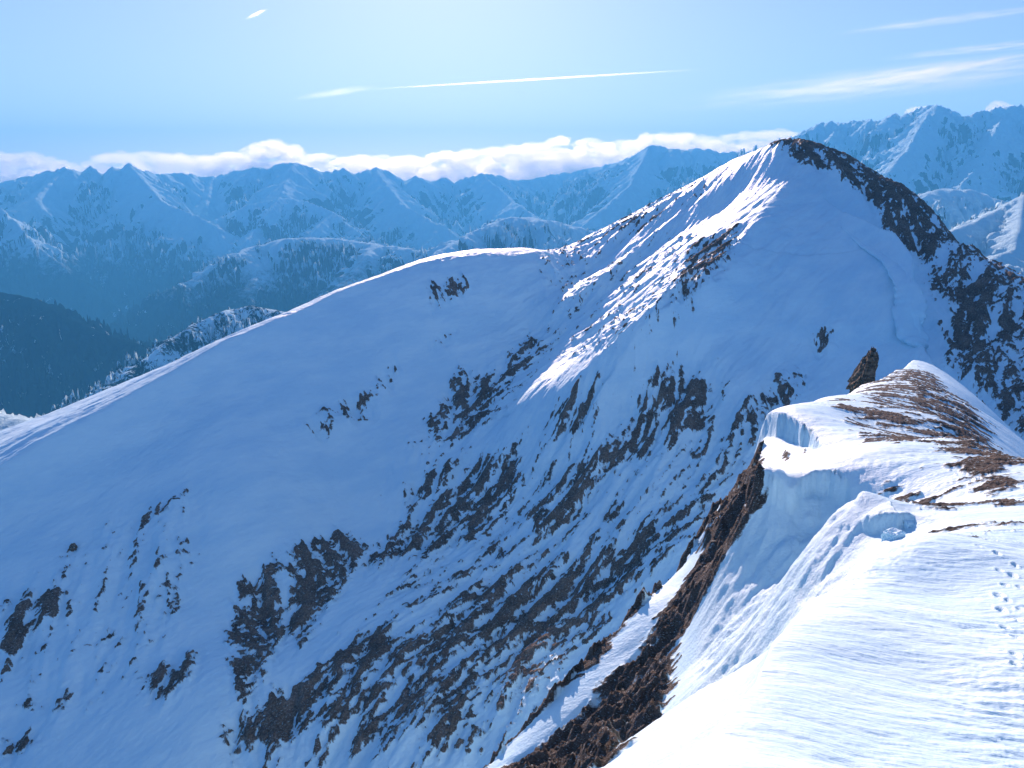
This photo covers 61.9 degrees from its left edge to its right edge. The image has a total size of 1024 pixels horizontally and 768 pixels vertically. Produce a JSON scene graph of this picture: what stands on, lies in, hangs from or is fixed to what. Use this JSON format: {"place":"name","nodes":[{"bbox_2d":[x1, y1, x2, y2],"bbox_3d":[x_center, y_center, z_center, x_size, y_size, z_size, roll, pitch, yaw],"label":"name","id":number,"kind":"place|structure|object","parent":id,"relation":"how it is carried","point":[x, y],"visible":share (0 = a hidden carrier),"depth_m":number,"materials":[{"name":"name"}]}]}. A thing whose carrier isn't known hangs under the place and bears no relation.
{"place":"outdoors","nodes":[
{"label":"outdoors","id":0,"kind":"place"},
{"bbox_2d":[0,408,39,429],"bbox_3d":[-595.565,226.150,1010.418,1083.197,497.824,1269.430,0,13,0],"label":"snow shoulder","id":1,"kind":"object","parent":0,"point":[8,420],"visible":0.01,"depth_m":923.26},
{"bbox_2d":[0,208,131,325],"bbox_3d":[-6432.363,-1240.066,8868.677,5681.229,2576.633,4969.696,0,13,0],"label":"mountain spur","id":2,"kind":"structure","parent":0,"point":[38,261],"depth_m":8414.75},
{"bbox_2d":[0,292,162,417],"bbox_3d":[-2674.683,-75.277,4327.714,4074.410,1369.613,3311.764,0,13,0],"label":"wooded hill","id":3,"kind":"structure","parent":0,"point":[55,354],"depth_m":3782.19,"materials":[{"name":"green plant"}]},
{"bbox_2d":[26,305,284,416],"bbox_3d":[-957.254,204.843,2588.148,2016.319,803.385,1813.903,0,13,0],"label":"wooded hill","id":4,"kind":"structure","parent":0,"point":[192,337],"depth_m":2660.80,"materials":[{"name":"white snow"}]},
{"bbox_2d":[112,197,399,304],"bbox_3d":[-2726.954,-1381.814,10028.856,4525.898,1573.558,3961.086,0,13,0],"label":"mountain spur","id":5,"kind":"structure","parent":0,"point":[251,225],"depth_m":10269.79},
{"bbox_2d":[110,236,423,343],"bbox_3d":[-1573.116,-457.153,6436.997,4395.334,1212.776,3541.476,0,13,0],"label":"snowy hill","id":6,"kind":"structure","parent":0,"point":[286,275],"depth_m":6623.05,"materials":[{"name":"white snow"}]},
{"bbox_2d":[0,145,751,307],"bbox_3d":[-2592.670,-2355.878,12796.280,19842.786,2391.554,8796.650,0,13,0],"label":"mountain range","id":7,"kind":"structure","parent":0,"point":[121,225],"depth_m":11500.07,"materials":[{"name":"white snow"}]},
{"bbox_2d":[412,217,596,260],"bbox_3d":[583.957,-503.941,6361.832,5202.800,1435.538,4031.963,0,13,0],"label":"snowy hill","id":8,"kind":"structure","parent":0,"point":[525,232],"depth_m":6361.56,"materials":[{"name":"white snow"}]},
{"bbox_2d":[0,138,1023,767],"bbox_3d":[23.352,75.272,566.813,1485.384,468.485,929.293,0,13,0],"label":"mountain","id":9,"kind":"structure","parent":0,"point":[446,510],"depth_m":408.29,"materials":[{"name":"white snow"}]},
{"bbox_2d":[69,543,77,551],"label":"boulder","id":10,"kind":"object","parent":9,"relation":"on","point":[73,546],"visible":1,"depth_m":372.39,"materials":[{"name":"grey stone"}]},
{"bbox_2d":[841,226,928,348],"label":"snow drift","id":11,"kind":"object","parent":9,"relation":"on","point":[910,302],"visible":0.98,"depth_m":435.62,"materials":[{"name":"white snow"}]},
{"bbox_2d":[0,0,1023,182],"label":"sky","id":12,"kind":"structure","parent":0,"point":[430,90],"materials":[{"name":"blue"}]},
{"bbox_2d":[483,360,1023,767],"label":"ridge","id":13,"kind":"structure","parent":0,"point":[794,611],"depth_m":47.62,"materials":[{"name":"white snow"}]},
{"bbox_2d":[846,347,878,392],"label":"rock outcrop","id":14,"kind":"object","parent":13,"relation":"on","point":[864,371],"visible":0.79,"depth_m":231.28,"materials":[{"name":"stone"}]},
{"bbox_2d":[881,528,905,541],"bbox_3d":[16.784,6.817,37.571,0.894,0.853,0.905,-7,15,-28],"label":"snow block","id":15,"kind":"object","parent":13,"relation":"on","point":[892,534],"depth_m":37.35,"materials":[{"name":"white snow"}]},
{"bbox_2d":[903,520,914,528],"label":"snow block","id":16,"kind":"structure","parent":13,"relation":"on","point":[908,524],"depth_m":46.50,"materials":[{"name":"white snow"}]},
{"bbox_2d":[655,104,1023,201],"bbox_3d":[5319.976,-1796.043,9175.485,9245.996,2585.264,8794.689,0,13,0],"label":"mountain range","id":17,"kind":"structure","parent":0,"point":[920,150],"depth_m":8522.35,"materials":[{"name":"white snow"}]},
{"bbox_2d":[918,188,1005,229],"bbox_3d":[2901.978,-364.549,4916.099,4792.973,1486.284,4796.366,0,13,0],"label":"snowy hill","id":18,"kind":"structure","parent":0,"point":[951,208],"depth_m":4887.67,"materials":[{"name":"white snow"}]},
{"bbox_2d":[949,192,1023,275],"bbox_3d":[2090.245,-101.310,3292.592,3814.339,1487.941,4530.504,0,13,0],"label":"snowy hill","id":19,"kind":"structure","parent":0,"point":[996,233],"depth_m":3072.03,"materials":[{"name":"white snow"}]}
]}

